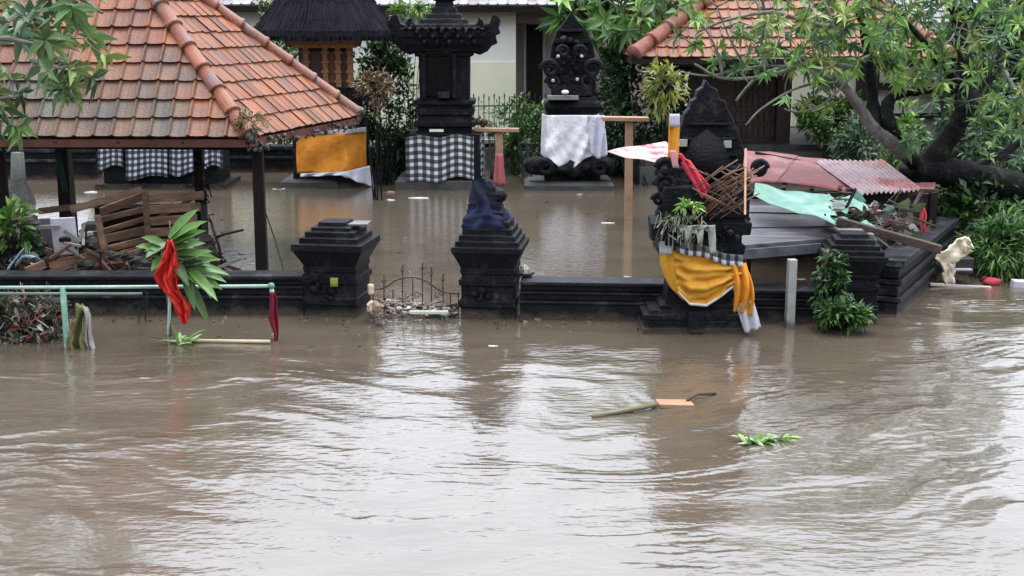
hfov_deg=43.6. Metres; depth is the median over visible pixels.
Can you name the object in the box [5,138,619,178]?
boundary wall
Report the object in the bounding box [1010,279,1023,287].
foam block
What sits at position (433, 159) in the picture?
checked cloth
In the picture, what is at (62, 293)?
railing
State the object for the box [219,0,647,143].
house
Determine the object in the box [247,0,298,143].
shrub
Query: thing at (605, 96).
shrub
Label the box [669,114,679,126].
patterned cloth
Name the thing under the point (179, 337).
leaf sprig
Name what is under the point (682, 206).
leaf offering
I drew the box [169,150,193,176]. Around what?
checked cloth
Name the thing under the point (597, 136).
white cloth
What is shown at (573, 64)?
shrine
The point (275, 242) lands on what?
leaning rod
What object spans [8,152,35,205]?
grey pedestal
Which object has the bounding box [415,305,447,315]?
leaf sprig
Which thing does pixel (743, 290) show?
yellow cloth
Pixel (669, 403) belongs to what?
wooden block
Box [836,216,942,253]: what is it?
wooden beam
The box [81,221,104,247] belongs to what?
dark box
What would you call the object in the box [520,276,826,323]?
garden wall
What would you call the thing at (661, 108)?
shrub
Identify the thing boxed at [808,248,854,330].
vine
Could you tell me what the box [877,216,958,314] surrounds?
garden wall
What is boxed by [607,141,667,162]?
cloth
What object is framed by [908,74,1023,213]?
shrub
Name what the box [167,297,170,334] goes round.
white stake
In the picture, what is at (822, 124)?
shrub
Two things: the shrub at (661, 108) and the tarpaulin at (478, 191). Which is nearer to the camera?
the tarpaulin at (478, 191)
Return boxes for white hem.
[678,285,733,306]
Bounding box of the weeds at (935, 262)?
[932,260,940,279]
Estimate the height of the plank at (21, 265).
0.170 m
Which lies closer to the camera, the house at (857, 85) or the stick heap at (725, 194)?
the stick heap at (725, 194)
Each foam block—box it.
[367,284,373,294]
[367,300,383,314]
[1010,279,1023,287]
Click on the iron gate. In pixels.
(422, 279)
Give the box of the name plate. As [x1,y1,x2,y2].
[429,129,443,131]
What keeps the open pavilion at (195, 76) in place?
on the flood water
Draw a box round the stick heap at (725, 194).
[689,159,764,219]
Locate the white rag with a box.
[679,225,715,253]
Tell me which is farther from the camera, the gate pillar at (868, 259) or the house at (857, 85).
the house at (857, 85)
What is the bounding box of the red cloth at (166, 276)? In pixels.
[153,239,190,324]
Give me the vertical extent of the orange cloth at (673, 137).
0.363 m
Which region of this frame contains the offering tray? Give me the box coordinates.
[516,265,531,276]
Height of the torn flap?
0.084 m
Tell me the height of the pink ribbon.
0.144 m
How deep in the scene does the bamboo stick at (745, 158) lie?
10.45 m
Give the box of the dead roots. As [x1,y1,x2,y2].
[654,212,711,254]
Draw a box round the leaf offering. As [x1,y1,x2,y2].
[673,197,705,216]
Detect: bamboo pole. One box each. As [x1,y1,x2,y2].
[183,339,270,343]
[591,402,657,417]
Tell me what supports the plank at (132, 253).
on the rubbish heap at (137, 261)
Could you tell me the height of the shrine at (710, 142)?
2.638 m
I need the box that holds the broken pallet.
[93,190,208,261]
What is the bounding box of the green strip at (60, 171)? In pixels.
[54,151,67,191]
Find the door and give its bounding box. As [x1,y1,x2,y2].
[523,23,545,137]
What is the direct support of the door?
in the house at (513, 58)
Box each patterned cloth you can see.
[315,127,365,134]
[659,241,671,253]
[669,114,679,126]
[675,240,742,266]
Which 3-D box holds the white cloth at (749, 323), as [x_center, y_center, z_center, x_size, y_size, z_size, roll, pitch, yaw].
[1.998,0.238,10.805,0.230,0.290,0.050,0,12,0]
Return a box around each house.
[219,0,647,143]
[788,0,1023,144]
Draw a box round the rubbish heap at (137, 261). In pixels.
[0,207,242,270]
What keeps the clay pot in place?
on the wooden stand at (498, 140)
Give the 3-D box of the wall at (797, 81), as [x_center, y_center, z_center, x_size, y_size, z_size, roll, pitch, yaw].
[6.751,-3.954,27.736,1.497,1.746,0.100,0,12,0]
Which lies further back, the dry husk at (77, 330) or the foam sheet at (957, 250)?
the foam sheet at (957, 250)
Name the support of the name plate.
attached to the shrine at (444, 41)
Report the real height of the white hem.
0.187 m
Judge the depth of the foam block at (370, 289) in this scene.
11.57 m
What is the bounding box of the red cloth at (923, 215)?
[919,208,926,232]
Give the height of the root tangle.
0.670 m
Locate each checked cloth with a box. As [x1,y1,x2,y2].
[97,149,122,169]
[125,149,167,179]
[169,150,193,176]
[203,150,222,168]
[405,129,484,182]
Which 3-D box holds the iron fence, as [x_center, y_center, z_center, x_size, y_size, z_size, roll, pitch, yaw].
[0.046,-2.627,23.165,1.766,1.781,0.130,0,12,0]
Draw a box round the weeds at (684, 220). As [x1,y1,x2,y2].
[657,211,697,227]
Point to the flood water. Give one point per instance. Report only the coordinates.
(334, 451)
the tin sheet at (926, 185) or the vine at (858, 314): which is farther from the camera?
the tin sheet at (926, 185)
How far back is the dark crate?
12.82 m
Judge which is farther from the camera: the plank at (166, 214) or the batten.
the plank at (166, 214)
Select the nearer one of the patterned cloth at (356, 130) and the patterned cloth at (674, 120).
the patterned cloth at (674, 120)
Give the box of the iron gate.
[373,262,459,312]
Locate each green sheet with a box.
[754,183,836,224]
[828,193,872,213]
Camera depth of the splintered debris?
12.24 m
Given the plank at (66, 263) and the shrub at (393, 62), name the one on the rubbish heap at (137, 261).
the plank at (66, 263)
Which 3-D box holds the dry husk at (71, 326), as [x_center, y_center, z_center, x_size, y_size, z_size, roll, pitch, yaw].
[-3.579,0.385,10.396,0.080,0.290,0.110,0,12,0]
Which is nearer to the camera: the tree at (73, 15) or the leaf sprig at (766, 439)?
the leaf sprig at (766, 439)
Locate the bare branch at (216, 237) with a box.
[210,224,243,269]
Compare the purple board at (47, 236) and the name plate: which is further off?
the name plate
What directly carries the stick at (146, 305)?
in the flood water
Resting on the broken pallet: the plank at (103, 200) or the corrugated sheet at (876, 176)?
the plank at (103, 200)
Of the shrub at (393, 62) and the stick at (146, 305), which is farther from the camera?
the shrub at (393, 62)
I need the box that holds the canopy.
[739,199,839,327]
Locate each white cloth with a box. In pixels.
[300,166,373,186]
[541,114,598,167]
[587,115,607,158]
[737,301,760,332]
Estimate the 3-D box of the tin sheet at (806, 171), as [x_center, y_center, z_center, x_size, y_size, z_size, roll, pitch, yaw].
[3.458,-1.236,13.939,0.918,0.193,1.799,4,12,19]
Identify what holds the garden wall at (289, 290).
on the ground
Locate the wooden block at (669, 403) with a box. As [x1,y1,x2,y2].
[655,399,693,407]
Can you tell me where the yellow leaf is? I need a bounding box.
[330,278,337,286]
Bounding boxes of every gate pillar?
[291,218,379,317]
[451,180,528,319]
[818,230,888,324]
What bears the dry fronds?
attached to the open pavilion at (195, 76)
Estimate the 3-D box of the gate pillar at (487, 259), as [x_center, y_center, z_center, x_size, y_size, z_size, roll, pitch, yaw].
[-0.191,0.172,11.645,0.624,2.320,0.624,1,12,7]
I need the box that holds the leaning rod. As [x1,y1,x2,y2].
[266,214,283,269]
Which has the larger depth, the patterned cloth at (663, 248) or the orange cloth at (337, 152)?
the orange cloth at (337, 152)
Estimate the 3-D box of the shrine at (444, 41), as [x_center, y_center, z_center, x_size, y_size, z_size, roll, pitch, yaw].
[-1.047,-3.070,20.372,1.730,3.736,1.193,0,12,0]
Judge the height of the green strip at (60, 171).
0.492 m
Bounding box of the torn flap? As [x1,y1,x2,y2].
[861,220,874,225]
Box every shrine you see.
[253,0,393,187]
[389,0,500,189]
[524,12,614,189]
[637,79,769,333]
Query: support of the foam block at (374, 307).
on the flood water
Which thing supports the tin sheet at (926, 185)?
on the collapsed shed
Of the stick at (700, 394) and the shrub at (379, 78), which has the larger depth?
the shrub at (379, 78)
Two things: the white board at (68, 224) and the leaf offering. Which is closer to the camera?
the leaf offering
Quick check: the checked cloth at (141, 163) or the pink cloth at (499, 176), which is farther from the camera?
the pink cloth at (499, 176)
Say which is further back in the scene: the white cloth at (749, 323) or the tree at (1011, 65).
the tree at (1011, 65)
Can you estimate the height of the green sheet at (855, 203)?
0.129 m
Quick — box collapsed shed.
[743,151,937,261]
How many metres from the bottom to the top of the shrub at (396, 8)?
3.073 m
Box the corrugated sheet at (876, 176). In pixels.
[815,159,920,195]
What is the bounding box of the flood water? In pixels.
[0,145,1023,575]
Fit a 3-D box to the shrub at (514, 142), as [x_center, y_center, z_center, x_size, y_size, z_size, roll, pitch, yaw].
[0.289,-2.507,21.631,1.068,1.576,2.601,0,12,0]
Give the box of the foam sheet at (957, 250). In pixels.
[935,236,974,284]
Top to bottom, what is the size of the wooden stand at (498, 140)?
1.848 m
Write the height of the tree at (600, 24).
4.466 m
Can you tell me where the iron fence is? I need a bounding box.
[473,93,545,167]
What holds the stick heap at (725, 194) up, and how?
on the shrine at (710, 142)
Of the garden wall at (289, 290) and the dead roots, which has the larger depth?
the garden wall at (289, 290)
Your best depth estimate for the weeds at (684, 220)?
10.53 m
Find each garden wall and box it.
[0,270,304,314]
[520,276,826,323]
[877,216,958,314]
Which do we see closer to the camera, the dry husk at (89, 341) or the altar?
the dry husk at (89, 341)
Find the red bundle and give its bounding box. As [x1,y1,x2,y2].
[980,276,1000,285]
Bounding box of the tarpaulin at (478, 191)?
[461,179,513,228]
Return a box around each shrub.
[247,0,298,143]
[352,65,396,199]
[353,41,418,184]
[385,0,434,132]
[476,99,521,179]
[498,91,545,181]
[595,15,695,185]
[784,88,874,159]
[826,110,892,161]
[870,98,931,169]
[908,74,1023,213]
[934,185,982,228]
[935,160,1023,259]
[950,198,1023,282]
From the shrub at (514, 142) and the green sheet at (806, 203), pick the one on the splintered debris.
the green sheet at (806, 203)
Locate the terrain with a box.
[648,58,880,144]
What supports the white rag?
hanging from the dead roots
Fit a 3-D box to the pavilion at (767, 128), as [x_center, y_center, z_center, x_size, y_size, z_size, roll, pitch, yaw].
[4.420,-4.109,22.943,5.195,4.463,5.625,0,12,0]
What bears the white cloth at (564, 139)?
on the shrine at (573, 64)
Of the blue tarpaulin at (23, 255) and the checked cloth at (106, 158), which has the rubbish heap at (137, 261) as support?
the blue tarpaulin at (23, 255)
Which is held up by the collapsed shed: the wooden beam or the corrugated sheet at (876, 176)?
the corrugated sheet at (876, 176)
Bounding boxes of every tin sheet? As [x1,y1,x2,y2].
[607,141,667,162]
[743,151,797,182]
[777,156,851,192]
[913,182,935,193]
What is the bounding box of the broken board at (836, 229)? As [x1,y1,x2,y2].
[833,227,873,237]
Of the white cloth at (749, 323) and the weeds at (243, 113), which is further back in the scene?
the weeds at (243, 113)
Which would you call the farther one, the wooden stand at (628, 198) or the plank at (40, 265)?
the wooden stand at (628, 198)
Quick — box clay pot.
[472,118,487,126]
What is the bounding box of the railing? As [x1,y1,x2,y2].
[0,283,278,346]
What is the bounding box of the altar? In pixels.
[95,149,240,189]
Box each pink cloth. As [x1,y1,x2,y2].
[493,153,505,185]
[678,153,710,198]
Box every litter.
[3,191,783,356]
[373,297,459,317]
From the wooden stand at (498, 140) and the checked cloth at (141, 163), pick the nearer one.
the checked cloth at (141, 163)
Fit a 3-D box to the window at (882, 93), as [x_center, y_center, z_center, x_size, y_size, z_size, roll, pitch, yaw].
[8.340,-4.040,27.718,0.914,0.563,0.100,0,12,0]
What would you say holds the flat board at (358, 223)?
on the gate pillar at (324, 251)
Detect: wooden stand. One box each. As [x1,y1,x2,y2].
[475,127,518,186]
[601,116,648,218]
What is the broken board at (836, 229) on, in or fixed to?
on the gate pillar at (868, 259)
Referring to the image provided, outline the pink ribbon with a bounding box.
[669,150,678,167]
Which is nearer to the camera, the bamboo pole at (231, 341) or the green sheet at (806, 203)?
the bamboo pole at (231, 341)
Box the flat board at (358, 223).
[348,220,370,225]
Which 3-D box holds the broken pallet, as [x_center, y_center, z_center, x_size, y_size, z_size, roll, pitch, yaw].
[-3.723,-0.640,12.954,1.272,0.801,1.474,0,12,0]
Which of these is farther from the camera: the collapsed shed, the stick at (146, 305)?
the collapsed shed
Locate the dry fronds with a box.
[193,158,213,225]
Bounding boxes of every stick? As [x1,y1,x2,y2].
[145,292,147,319]
[686,392,715,400]
[744,148,746,213]
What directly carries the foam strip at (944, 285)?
on the flood water
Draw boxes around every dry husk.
[66,319,74,349]
[67,303,86,349]
[82,306,94,348]
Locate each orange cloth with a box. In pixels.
[296,132,366,172]
[668,127,679,159]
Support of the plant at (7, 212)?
on the flood water
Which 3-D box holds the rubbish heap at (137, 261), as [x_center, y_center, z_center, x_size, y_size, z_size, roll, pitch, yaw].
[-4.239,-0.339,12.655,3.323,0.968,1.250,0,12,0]
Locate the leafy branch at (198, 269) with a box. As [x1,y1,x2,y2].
[135,209,228,334]
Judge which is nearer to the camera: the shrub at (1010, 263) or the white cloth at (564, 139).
the shrub at (1010, 263)
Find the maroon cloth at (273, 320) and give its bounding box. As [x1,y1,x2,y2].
[269,292,278,339]
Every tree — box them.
[0,0,132,154]
[535,0,698,139]
[648,58,704,115]
[665,0,1023,200]
[905,0,1023,146]
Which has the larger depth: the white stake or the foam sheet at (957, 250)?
the foam sheet at (957, 250)
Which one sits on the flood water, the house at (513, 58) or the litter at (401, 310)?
the litter at (401, 310)
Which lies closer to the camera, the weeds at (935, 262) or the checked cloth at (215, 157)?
the weeds at (935, 262)
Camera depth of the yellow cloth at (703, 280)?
10.73 m
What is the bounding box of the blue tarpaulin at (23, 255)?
[7,247,40,269]
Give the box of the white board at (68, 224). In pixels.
[50,217,78,254]
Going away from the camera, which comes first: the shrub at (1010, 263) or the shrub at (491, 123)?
the shrub at (1010, 263)
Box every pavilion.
[0,0,364,269]
[604,0,953,184]
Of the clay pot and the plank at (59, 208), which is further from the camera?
the clay pot
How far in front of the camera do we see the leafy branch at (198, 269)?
10.26 m
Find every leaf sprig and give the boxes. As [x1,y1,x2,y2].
[151,324,202,348]
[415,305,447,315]
[731,431,800,445]
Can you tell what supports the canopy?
on the ground
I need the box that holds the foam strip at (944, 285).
[929,283,990,287]
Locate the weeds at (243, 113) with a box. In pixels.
[231,107,271,139]
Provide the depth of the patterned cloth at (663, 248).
10.69 m
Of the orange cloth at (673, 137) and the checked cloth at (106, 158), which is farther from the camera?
the checked cloth at (106, 158)
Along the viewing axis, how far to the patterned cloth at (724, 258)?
10.68 m
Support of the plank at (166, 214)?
on the rubbish heap at (137, 261)
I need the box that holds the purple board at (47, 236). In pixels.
[39,218,53,255]
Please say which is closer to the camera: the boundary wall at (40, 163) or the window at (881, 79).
the boundary wall at (40, 163)
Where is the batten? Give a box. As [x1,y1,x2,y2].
[409,311,447,313]
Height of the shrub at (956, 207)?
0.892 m
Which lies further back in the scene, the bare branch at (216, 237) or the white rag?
the bare branch at (216, 237)
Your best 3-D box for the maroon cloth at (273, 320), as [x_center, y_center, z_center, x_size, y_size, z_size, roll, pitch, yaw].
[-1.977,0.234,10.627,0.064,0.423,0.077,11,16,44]
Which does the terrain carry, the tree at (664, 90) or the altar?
the tree at (664, 90)
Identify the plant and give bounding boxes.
[0,193,45,269]
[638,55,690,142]
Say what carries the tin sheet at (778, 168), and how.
on the collapsed shed
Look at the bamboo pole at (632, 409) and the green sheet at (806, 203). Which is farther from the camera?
the green sheet at (806, 203)
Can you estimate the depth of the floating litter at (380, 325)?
11.28 m
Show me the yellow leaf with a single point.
(333, 282)
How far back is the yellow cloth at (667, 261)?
10.80 m
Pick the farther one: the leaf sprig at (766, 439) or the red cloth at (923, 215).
the red cloth at (923, 215)
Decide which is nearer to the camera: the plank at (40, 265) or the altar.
the plank at (40, 265)
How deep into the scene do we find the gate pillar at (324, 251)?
11.45 m
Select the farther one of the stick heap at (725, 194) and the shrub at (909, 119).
the shrub at (909, 119)
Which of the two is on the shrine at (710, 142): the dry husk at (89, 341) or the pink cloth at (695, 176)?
the pink cloth at (695, 176)
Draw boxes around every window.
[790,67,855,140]
[878,90,917,112]
[879,65,915,82]
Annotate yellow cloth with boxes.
[659,246,683,300]
[673,251,742,303]
[729,263,753,315]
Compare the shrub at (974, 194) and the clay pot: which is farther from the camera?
the clay pot
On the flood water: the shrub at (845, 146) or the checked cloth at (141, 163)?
the shrub at (845, 146)
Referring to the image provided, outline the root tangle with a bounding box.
[0,282,71,344]
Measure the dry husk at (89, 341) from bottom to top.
0.408 m
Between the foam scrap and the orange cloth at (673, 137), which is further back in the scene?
the foam scrap
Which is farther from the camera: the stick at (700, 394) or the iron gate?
the iron gate
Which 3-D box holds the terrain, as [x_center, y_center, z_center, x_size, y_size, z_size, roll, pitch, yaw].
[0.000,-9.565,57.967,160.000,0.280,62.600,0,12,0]
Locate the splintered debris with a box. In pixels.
[828,188,935,249]
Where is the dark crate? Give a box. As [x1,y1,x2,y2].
[952,255,973,273]
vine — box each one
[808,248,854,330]
[813,295,877,334]
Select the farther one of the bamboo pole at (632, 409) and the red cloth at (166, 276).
the red cloth at (166, 276)
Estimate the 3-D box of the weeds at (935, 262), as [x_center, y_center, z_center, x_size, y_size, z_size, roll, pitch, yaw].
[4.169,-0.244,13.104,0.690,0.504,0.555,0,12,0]
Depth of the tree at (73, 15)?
10.05 m
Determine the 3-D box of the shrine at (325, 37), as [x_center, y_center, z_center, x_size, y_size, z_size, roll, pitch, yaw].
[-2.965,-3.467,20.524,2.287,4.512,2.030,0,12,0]
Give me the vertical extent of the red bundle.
0.103 m
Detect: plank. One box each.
[13,254,69,269]
[24,260,46,269]
[38,203,102,213]
[48,250,99,269]
[69,186,142,212]
[113,248,141,258]
[158,190,202,215]
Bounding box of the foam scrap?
[411,197,427,198]

